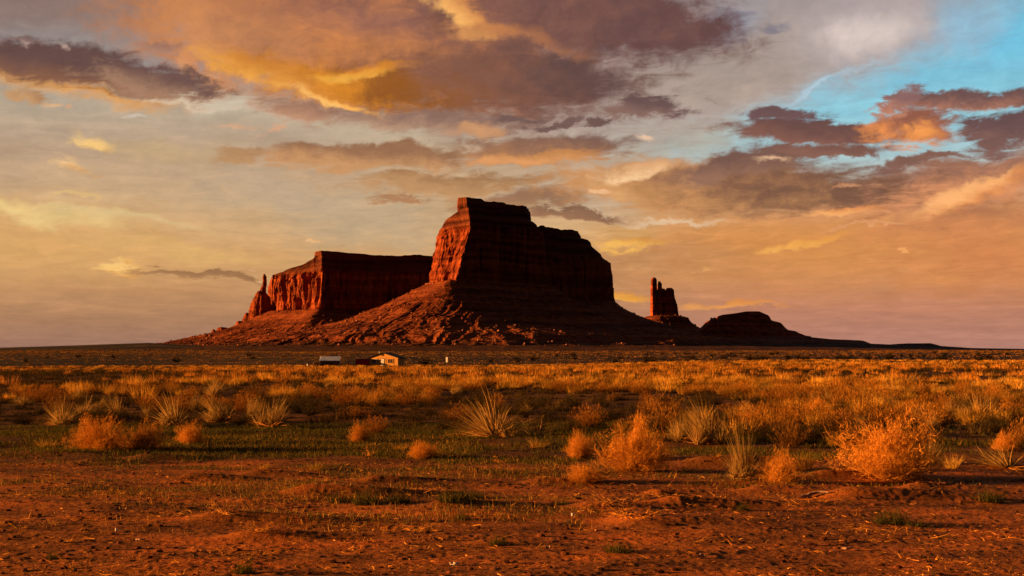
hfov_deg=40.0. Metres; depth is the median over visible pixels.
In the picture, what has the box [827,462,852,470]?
dry branch
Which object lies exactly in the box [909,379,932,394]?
russet bush
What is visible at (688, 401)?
sage bush
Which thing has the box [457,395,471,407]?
sage bush
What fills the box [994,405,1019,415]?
sage bush
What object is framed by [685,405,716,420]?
grass tuft
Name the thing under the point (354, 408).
sage bush
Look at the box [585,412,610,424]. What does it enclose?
sage bush
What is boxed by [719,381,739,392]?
russet bush
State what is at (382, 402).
sage bush
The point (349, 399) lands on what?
russet bush
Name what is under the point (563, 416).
sage bush
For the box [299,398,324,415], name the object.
sage bush
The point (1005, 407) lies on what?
russet bush
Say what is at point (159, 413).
sage bush
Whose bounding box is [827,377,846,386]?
russet bush
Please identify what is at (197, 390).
russet bush
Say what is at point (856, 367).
brush
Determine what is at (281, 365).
brush
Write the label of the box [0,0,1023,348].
sky
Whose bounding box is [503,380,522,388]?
grass tuft
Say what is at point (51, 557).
green weed
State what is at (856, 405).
grass tuft
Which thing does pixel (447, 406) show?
sage bush
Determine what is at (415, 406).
sage bush
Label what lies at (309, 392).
russet bush
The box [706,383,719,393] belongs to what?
russet bush
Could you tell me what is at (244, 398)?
russet bush
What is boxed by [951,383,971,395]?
russet bush
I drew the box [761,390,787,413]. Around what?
russet bush
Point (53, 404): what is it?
russet bush
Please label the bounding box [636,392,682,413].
russet bush
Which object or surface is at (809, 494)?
stick
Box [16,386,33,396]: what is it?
russet bush
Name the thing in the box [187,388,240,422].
yucca
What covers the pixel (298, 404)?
sage bush
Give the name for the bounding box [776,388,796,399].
russet bush
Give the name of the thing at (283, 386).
russet bush
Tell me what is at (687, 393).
russet bush
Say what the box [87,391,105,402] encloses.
sage bush
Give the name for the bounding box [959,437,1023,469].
yucca
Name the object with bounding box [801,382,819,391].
russet bush
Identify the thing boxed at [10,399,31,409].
sage bush
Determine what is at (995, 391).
russet bush
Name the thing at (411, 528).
dry branch
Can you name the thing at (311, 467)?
grass clump
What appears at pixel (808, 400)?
russet bush
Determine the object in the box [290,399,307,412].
sage bush
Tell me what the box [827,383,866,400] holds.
russet bush
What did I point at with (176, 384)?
russet bush
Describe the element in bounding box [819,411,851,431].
sage bush
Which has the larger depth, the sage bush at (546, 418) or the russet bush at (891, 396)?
the russet bush at (891, 396)
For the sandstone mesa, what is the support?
on the ground at (314, 536)
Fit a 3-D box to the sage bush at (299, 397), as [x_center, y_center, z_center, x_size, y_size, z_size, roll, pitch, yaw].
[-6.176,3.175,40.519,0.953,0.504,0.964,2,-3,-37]
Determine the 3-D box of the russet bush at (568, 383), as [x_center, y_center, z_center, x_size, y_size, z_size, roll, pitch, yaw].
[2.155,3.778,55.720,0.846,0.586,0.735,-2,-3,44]
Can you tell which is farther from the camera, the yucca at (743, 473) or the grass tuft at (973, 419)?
the grass tuft at (973, 419)
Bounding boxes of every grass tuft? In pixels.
[104,386,118,394]
[165,384,186,393]
[187,399,209,408]
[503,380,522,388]
[608,418,629,432]
[675,383,686,393]
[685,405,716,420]
[720,385,743,394]
[727,407,741,416]
[768,398,797,408]
[790,395,815,408]
[800,409,826,425]
[848,400,868,410]
[866,396,895,407]
[930,384,945,394]
[950,405,969,422]
[957,410,985,424]
[977,391,997,402]
[991,409,1011,422]
[998,390,1018,401]
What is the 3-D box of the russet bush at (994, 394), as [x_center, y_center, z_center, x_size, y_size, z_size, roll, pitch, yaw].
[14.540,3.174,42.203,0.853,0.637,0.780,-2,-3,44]
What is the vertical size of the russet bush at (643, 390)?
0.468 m
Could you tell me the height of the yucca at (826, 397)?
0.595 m
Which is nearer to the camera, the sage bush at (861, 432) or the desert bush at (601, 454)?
the desert bush at (601, 454)
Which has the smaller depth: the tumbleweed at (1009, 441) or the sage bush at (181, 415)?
the tumbleweed at (1009, 441)
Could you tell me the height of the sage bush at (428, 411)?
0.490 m
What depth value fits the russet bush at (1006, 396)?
36.24 m
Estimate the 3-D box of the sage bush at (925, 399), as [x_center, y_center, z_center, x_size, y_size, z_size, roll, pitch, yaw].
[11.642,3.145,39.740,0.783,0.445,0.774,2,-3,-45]
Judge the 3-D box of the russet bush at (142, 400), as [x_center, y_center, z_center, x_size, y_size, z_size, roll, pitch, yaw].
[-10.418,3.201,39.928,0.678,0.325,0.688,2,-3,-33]
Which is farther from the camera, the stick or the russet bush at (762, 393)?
the russet bush at (762, 393)
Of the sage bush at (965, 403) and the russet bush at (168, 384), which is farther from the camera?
the russet bush at (168, 384)
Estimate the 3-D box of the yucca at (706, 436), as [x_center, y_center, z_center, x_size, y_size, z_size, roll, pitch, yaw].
[3.411,2.265,24.362,1.312,1.163,1.207,0,-2,6]
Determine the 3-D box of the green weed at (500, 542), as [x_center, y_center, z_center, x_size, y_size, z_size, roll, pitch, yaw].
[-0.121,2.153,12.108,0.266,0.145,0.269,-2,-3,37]
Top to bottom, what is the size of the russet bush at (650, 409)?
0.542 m
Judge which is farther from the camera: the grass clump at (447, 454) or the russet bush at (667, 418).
the russet bush at (667, 418)
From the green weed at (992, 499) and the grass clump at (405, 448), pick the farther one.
the grass clump at (405, 448)
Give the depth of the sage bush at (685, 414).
30.84 m
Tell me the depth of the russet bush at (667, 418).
28.48 m
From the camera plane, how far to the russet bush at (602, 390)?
51.89 m
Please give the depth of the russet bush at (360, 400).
39.95 m
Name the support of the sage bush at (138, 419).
on the ground at (314, 536)
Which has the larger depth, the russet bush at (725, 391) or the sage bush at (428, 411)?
the russet bush at (725, 391)
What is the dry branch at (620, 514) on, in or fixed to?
on the ground at (314, 536)
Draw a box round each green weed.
[44,550,59,559]
[228,555,257,574]
[316,491,350,503]
[343,485,385,505]
[383,488,415,503]
[431,478,484,503]
[449,511,474,519]
[464,490,490,499]
[486,532,508,545]
[552,495,568,504]
[601,539,637,554]
[736,499,753,510]
[862,503,918,525]
[899,517,932,527]
[969,486,1008,503]
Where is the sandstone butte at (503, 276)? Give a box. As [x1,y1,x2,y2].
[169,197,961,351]
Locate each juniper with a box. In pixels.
[416,357,432,364]
[646,355,659,361]
[974,354,991,360]
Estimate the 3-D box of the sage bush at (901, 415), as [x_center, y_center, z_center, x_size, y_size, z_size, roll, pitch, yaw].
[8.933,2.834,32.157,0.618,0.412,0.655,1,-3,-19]
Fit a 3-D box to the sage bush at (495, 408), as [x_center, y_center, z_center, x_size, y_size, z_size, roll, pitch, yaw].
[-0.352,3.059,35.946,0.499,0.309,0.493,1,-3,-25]
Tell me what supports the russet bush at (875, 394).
on the ground at (314, 536)
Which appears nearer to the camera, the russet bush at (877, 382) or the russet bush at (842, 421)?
the russet bush at (842, 421)
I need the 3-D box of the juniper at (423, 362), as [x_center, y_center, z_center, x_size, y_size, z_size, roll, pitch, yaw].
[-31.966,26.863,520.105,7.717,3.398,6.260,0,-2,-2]
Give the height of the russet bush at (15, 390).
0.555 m
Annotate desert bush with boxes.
[337,405,372,417]
[361,414,392,433]
[436,406,462,420]
[589,444,621,458]
[647,440,673,459]
[767,417,816,447]
[833,426,868,443]
[1005,416,1023,443]
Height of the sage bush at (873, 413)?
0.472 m
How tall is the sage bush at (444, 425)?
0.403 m
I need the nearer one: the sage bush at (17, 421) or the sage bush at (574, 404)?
the sage bush at (17, 421)
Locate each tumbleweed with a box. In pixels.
[62,412,131,451]
[112,415,174,450]
[171,419,208,444]
[346,419,373,442]
[408,437,446,459]
[560,427,598,459]
[588,402,677,472]
[752,444,804,484]
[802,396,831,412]
[823,402,960,480]
[989,427,1023,450]
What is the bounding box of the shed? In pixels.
[356,359,368,365]
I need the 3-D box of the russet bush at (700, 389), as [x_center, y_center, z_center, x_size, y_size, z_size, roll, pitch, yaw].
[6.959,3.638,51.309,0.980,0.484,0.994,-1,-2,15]
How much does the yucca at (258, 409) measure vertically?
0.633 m
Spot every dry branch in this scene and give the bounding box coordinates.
[209,504,244,514]
[239,522,277,532]
[377,522,444,531]
[588,492,663,504]
[600,499,657,519]
[772,495,862,505]
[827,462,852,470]
[842,523,948,532]
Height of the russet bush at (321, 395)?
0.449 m
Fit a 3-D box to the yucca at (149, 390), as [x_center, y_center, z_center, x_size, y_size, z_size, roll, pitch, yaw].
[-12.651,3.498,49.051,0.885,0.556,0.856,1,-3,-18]
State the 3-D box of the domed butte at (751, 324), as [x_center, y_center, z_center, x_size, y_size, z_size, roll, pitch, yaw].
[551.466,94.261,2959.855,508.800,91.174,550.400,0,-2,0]
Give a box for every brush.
[0,358,1023,370]
[0,361,1023,384]
[0,377,1023,449]
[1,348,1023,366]
[561,461,609,482]
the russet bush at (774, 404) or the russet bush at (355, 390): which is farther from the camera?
the russet bush at (355, 390)
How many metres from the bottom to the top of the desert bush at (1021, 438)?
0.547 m
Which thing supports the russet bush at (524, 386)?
on the ground at (314, 536)
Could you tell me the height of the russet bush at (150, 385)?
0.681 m
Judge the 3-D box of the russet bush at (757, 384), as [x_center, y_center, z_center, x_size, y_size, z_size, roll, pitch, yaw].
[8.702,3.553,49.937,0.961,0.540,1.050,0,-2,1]
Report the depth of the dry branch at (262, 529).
12.57 m
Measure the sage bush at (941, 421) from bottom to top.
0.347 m
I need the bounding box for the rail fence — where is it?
[341,361,355,364]
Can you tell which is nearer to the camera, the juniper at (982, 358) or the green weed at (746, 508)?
the green weed at (746, 508)
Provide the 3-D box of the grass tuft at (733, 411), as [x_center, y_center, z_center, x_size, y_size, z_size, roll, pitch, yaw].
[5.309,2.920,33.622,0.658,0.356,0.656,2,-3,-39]
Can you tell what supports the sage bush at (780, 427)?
on the ground at (314, 536)
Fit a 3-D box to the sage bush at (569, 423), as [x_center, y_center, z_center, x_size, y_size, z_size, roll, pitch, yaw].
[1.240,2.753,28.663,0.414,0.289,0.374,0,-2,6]
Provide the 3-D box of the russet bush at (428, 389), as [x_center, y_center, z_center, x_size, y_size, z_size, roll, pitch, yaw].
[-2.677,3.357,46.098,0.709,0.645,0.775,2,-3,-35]
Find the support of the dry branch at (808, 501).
on the ground at (314, 536)
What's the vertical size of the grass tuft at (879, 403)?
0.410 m
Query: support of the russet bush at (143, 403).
on the ground at (314, 536)
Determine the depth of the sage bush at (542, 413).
33.19 m
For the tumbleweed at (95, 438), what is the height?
0.679 m
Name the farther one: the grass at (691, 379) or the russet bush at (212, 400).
the grass at (691, 379)
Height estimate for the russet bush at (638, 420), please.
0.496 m
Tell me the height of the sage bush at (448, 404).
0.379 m
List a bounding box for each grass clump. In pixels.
[33,439,66,446]
[256,463,272,468]
[304,461,328,469]
[388,443,408,450]
[419,448,464,457]
[526,437,556,447]
[633,426,659,439]
[678,463,699,471]
[790,449,817,469]
[824,432,847,446]
[938,453,964,468]
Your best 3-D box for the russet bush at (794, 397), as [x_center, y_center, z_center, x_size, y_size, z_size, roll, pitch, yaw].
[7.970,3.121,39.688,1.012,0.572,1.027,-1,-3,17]
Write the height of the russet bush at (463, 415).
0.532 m
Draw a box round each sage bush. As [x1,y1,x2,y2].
[2,406,39,424]
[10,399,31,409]
[37,405,48,414]
[43,409,60,423]
[72,407,94,418]
[73,397,87,405]
[78,412,109,425]
[81,403,111,418]
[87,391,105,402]
[92,394,121,409]
[92,402,111,415]
[99,406,127,422]
[99,408,129,425]
[113,398,127,407]
[114,397,131,406]
[127,389,148,403]
[129,413,151,422]
[151,406,167,420]
[165,406,189,423]
[182,413,203,423]
[227,412,247,425]
[234,408,259,425]
[239,406,285,424]
[260,393,274,401]
[262,407,292,423]
[266,399,274,407]
[275,397,292,406]
[285,391,306,405]
[285,398,310,410]
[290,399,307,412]
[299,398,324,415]
[315,412,334,424]
[325,392,339,400]
[334,402,353,415]
[340,401,364,412]
[354,398,367,406]
[369,403,386,417]
[374,393,391,406]
[396,390,417,401]
[409,402,421,409]
[421,401,439,416]
[435,413,450,429]
[437,402,457,410]
[441,401,455,410]
[448,388,464,400]
[452,393,464,402]
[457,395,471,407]
[461,391,479,402]
[469,398,482,409]
[473,388,491,399]
[473,391,497,404]
[481,399,499,409]
[493,403,504,412]
[497,403,515,414]
[511,401,537,417]
[513,397,541,409]
[526,413,547,430]
[534,392,552,406]
[535,405,553,417]
[541,410,558,422]
[553,417,589,430]
[554,410,571,421]
[562,396,581,407]
[564,417,577,428]
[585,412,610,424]
[601,403,627,419]
[601,407,615,419]
[610,392,628,400]
[624,415,649,425]
[627,405,650,419]
[641,418,665,434]
[643,413,668,430]
[649,401,674,420]
[664,409,694,422]
[666,415,688,428]
[683,399,694,406]
[690,388,711,398]
[690,396,706,406]
[699,402,713,412]
[705,390,725,404]
[708,408,723,422]
[719,409,738,425]
[721,419,760,436]
[728,422,751,434]
[730,391,747,400]
[739,423,776,441]
[746,396,757,402]
[767,419,800,443]
[768,422,781,436]
[790,388,814,400]
[796,418,830,444]
[803,403,830,417]
[805,421,836,436]
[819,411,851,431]
[824,431,852,442]
[829,395,852,411]
[849,422,869,441]
[856,404,890,422]
[857,418,886,435]
[884,397,903,408]
[890,405,911,419]
[893,426,918,441]
[894,419,920,434]
[909,414,926,425]
[914,394,936,403]
[917,424,937,435]
[926,415,951,426]
[948,393,962,402]
[956,398,972,407]
[965,409,984,421]
[975,411,1013,432]
[976,416,1000,428]
[989,397,1002,406]
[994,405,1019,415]
[1003,415,1019,432]
[1012,402,1023,415]
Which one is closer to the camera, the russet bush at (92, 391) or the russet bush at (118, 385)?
the russet bush at (92, 391)
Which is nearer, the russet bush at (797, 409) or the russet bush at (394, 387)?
the russet bush at (797, 409)
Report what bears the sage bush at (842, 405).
on the ground at (314, 536)
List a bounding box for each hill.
[729,337,962,349]
[891,343,1023,349]
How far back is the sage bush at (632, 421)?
29.37 m
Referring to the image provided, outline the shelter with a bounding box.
[320,356,340,365]
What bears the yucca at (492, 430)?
on the ground at (314, 536)
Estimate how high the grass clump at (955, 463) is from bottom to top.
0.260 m
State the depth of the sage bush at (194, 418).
30.63 m
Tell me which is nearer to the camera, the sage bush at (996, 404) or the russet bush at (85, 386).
the sage bush at (996, 404)
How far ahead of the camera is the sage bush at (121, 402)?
39.05 m
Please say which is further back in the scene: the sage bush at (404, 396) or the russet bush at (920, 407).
the sage bush at (404, 396)
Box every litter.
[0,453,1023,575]
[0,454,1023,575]
[1,464,1019,575]
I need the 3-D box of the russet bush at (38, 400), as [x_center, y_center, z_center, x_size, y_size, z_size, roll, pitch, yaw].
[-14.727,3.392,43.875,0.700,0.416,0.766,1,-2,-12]
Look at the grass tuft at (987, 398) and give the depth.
41.83 m
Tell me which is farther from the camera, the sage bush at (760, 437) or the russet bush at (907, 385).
the russet bush at (907, 385)
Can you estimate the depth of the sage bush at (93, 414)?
29.89 m
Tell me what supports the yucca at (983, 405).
on the ground at (314, 536)
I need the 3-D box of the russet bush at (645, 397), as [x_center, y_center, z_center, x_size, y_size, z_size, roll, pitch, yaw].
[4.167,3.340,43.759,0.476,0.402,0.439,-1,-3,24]
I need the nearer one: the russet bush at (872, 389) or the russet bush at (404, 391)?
the russet bush at (404, 391)
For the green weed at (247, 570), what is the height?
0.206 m
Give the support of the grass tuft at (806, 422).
on the ground at (314, 536)
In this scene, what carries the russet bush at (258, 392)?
on the ground at (314, 536)
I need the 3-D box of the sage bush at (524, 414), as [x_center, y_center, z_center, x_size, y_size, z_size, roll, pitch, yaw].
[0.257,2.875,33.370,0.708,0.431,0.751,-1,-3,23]
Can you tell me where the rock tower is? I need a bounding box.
[644,277,698,330]
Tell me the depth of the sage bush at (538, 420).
27.67 m
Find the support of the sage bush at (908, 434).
on the ground at (314, 536)
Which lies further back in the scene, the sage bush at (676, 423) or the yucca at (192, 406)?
the yucca at (192, 406)
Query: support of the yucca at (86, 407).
on the ground at (314, 536)
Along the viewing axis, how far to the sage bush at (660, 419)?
28.13 m
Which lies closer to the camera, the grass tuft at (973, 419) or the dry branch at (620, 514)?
the dry branch at (620, 514)
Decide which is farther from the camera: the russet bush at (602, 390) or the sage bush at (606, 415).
the russet bush at (602, 390)
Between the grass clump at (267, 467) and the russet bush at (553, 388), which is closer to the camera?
the grass clump at (267, 467)
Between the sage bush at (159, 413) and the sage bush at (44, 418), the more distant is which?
the sage bush at (159, 413)
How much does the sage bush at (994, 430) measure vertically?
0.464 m
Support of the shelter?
on the ground at (314, 536)
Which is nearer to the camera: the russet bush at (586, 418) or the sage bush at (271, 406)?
the russet bush at (586, 418)
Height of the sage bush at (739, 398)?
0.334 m
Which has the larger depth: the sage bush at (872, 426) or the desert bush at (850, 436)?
the sage bush at (872, 426)
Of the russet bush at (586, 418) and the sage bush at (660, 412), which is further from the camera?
the sage bush at (660, 412)
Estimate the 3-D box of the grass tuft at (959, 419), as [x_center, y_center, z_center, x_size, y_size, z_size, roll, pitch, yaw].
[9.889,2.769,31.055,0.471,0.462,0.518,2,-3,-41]
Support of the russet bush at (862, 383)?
on the ground at (314, 536)
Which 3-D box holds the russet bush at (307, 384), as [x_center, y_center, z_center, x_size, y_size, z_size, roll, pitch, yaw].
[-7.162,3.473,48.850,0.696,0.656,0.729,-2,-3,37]
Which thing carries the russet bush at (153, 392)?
on the ground at (314, 536)
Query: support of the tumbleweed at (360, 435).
on the ground at (314, 536)
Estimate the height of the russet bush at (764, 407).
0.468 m
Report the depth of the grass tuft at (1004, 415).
31.09 m
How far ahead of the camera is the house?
419.51 m
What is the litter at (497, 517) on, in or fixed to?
on the ground at (314, 536)
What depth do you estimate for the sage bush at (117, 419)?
29.87 m
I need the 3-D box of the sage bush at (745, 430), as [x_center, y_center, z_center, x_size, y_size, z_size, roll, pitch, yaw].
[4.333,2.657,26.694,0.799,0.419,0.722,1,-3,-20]
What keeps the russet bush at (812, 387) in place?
on the ground at (314, 536)
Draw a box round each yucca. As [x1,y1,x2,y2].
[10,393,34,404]
[38,396,83,424]
[73,397,102,415]
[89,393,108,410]
[98,390,132,418]
[137,402,153,418]
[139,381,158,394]
[149,388,203,426]
[185,396,203,411]
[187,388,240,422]
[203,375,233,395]
[244,391,264,417]
[246,388,293,427]
[253,399,265,413]
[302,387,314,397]
[438,385,556,437]
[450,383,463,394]
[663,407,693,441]
[678,392,740,444]
[718,416,769,480]
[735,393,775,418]
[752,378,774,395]
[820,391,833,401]
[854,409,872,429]
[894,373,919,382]
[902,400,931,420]
[919,421,944,463]
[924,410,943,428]
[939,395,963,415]
[953,385,1012,416]
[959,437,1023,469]
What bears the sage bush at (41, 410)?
on the ground at (314, 536)
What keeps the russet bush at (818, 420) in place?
on the ground at (314, 536)
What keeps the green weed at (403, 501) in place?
on the ground at (314, 536)
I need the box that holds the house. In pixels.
[366,351,405,365]
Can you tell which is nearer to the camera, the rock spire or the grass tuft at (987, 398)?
the grass tuft at (987, 398)
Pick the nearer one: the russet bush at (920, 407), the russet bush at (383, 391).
the russet bush at (920, 407)
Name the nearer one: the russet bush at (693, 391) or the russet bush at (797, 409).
the russet bush at (797, 409)
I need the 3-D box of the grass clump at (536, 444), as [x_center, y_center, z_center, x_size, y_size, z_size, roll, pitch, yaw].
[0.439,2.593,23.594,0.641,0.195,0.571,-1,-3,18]
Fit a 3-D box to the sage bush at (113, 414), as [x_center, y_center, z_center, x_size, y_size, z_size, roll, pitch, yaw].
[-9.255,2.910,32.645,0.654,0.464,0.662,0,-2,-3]
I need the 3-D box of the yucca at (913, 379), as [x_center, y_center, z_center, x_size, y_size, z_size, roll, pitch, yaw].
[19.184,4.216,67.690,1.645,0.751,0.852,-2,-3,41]
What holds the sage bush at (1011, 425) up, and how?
on the ground at (314, 536)
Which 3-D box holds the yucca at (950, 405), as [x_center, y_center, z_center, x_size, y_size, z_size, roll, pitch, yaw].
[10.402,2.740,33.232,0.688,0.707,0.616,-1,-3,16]
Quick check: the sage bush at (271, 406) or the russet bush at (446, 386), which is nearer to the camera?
the sage bush at (271, 406)
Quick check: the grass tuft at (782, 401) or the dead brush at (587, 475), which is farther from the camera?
the grass tuft at (782, 401)
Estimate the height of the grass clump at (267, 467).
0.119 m
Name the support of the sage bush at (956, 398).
on the ground at (314, 536)
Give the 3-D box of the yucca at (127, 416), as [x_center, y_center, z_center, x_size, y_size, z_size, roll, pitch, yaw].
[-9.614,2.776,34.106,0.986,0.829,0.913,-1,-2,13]
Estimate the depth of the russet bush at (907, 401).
34.89 m
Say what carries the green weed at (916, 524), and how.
on the ground at (314, 536)
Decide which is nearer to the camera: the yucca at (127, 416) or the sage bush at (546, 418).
the sage bush at (546, 418)
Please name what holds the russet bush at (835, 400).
on the ground at (314, 536)
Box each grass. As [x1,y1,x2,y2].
[0,349,1022,365]
[0,420,1023,477]
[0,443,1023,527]
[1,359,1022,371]
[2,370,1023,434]
[91,361,995,383]
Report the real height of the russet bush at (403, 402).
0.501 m
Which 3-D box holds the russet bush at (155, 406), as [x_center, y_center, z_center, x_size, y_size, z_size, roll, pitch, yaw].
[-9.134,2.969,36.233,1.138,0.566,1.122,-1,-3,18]
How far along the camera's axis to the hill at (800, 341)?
2763.81 m
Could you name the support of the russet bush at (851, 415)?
on the ground at (314, 536)
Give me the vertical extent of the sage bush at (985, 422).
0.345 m
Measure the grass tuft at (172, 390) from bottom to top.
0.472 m
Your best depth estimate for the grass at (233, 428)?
24.73 m
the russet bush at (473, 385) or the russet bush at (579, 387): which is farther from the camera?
the russet bush at (473, 385)
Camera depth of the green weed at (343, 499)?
15.52 m
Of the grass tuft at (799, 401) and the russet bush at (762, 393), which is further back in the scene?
the russet bush at (762, 393)
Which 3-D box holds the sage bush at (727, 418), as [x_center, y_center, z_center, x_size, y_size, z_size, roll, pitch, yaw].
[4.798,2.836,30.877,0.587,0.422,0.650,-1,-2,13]
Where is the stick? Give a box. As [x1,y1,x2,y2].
[801,491,827,497]
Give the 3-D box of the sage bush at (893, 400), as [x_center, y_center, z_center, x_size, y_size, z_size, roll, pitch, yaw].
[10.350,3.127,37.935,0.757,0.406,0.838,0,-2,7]
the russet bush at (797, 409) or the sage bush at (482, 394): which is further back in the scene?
the sage bush at (482, 394)
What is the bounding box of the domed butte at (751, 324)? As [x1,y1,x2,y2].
[696,311,810,336]
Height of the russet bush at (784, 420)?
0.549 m
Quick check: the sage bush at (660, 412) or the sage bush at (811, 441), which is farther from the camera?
the sage bush at (660, 412)
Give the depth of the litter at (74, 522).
12.78 m
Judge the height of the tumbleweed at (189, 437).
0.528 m
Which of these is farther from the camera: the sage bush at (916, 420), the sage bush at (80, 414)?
the sage bush at (80, 414)
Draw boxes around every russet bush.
[7,383,23,395]
[15,383,48,399]
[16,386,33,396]
[23,390,38,402]
[29,392,48,402]
[37,382,57,397]
[41,393,78,412]
[44,386,73,400]
[72,380,100,391]
[87,385,98,393]
[107,379,128,392]
[114,382,149,396]
[133,393,174,412]
[134,380,160,394]
[134,393,158,406]
[135,397,151,404]
[144,387,162,396]
[153,382,167,392]
[162,379,177,392]
[164,391,203,411]
[166,380,184,389]
[183,386,202,396]
[187,385,204,394]
[201,391,220,406]
[217,397,231,406]
[227,393,264,412]
[233,390,257,407]
[243,381,274,398]
[272,379,294,393]
[287,392,302,402]
[295,382,312,395]
[299,385,319,396]
[311,388,329,398]
[326,382,351,396]
[326,388,365,405]
[332,392,347,400]
[344,383,367,397]
[355,396,370,406]
[369,384,398,397]
[369,393,381,406]
[372,382,403,393]
[383,396,398,406]
[393,384,416,397]
[393,389,423,404]
[399,378,422,391]
[415,386,442,400]
[417,377,435,388]
[419,382,437,397]
[424,393,438,404]
[438,382,451,390]
[441,401,482,422]
[454,377,473,389]
[461,377,487,390]
[488,392,506,407]
[514,378,534,389]
[546,385,556,390]
[555,379,569,392]
[560,377,573,388]
[566,403,611,427]
[568,382,592,392]
[572,411,606,425]
[590,381,614,392]
[604,381,623,392]
[623,410,657,429]
[625,378,650,393]
[632,383,655,393]
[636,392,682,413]
[636,397,663,415]
[640,392,651,400]
[647,403,684,429]
[666,400,685,413]
[680,387,691,394]
[681,384,702,394]
[694,382,710,393]
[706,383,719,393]
[707,377,726,389]
[716,385,737,396]
[717,402,737,413]
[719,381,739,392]
[723,407,782,432]
[725,403,775,427]
[739,380,760,394]
[739,401,751,411]
[748,381,767,391]
[751,401,773,415]
[756,389,769,397]
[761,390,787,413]
[765,387,787,399]
[765,406,803,430]
[766,399,808,421]
[775,390,788,400]
[776,379,798,389]
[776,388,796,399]
[778,390,808,402]
[781,383,807,400]
[781,399,817,423]
[794,381,833,395]
[800,393,821,406]
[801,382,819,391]
[804,398,845,428]
[818,405,865,431]
[821,378,847,389]
[826,384,842,396]
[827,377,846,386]
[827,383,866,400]
[827,394,845,407]
[829,394,853,405]
[832,384,856,400]
[835,407,865,424]
[841,390,875,408]
[850,403,875,420]
[856,400,906,424]
[857,377,876,389]
[857,377,882,386]
[857,383,886,397]
[858,378,889,386]
[862,386,899,400]
[876,388,908,402]
[887,399,930,415]
[895,395,916,412]
[899,396,941,417]
[902,378,919,390]
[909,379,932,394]
[913,400,961,425]
[917,410,950,425]
[930,401,956,418]
[933,390,951,403]
[936,398,960,409]
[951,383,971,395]
[953,377,978,391]
[960,388,989,403]
[983,384,1009,402]
[983,385,1007,397]
[992,402,1017,414]
[994,395,1018,411]
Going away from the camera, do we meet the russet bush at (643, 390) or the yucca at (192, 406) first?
the yucca at (192, 406)
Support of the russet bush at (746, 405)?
on the ground at (314, 536)
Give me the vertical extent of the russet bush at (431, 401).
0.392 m
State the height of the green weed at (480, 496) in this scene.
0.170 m
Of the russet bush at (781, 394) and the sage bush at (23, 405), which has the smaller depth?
the sage bush at (23, 405)
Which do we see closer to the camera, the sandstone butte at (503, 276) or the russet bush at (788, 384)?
the russet bush at (788, 384)
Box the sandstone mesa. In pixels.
[164,251,432,344]
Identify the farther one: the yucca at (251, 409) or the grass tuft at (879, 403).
the grass tuft at (879, 403)
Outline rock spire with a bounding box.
[159,274,271,344]
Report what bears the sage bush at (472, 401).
on the ground at (314, 536)
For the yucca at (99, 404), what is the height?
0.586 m
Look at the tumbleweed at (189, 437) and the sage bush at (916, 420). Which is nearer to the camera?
the tumbleweed at (189, 437)
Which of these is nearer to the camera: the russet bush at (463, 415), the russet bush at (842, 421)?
the russet bush at (842, 421)
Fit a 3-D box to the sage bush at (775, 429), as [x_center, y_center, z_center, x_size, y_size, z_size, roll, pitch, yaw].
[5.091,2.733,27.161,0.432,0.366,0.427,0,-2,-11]
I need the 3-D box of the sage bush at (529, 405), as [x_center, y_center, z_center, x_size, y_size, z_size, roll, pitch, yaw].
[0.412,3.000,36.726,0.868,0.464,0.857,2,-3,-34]
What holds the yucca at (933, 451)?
on the ground at (314, 536)
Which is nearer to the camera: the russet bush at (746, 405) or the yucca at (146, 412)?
the yucca at (146, 412)
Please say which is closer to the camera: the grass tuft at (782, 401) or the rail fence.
the grass tuft at (782, 401)
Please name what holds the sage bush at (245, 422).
on the ground at (314, 536)
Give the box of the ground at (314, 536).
[0,343,1023,575]
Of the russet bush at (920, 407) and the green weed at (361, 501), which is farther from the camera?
the russet bush at (920, 407)
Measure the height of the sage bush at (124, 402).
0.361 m
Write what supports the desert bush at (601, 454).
on the ground at (314, 536)
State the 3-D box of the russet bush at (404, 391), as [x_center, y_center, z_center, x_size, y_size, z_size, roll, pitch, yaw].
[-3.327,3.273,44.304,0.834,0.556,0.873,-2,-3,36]
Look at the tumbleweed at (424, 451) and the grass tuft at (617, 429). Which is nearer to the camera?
the tumbleweed at (424, 451)
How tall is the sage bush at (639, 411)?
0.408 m

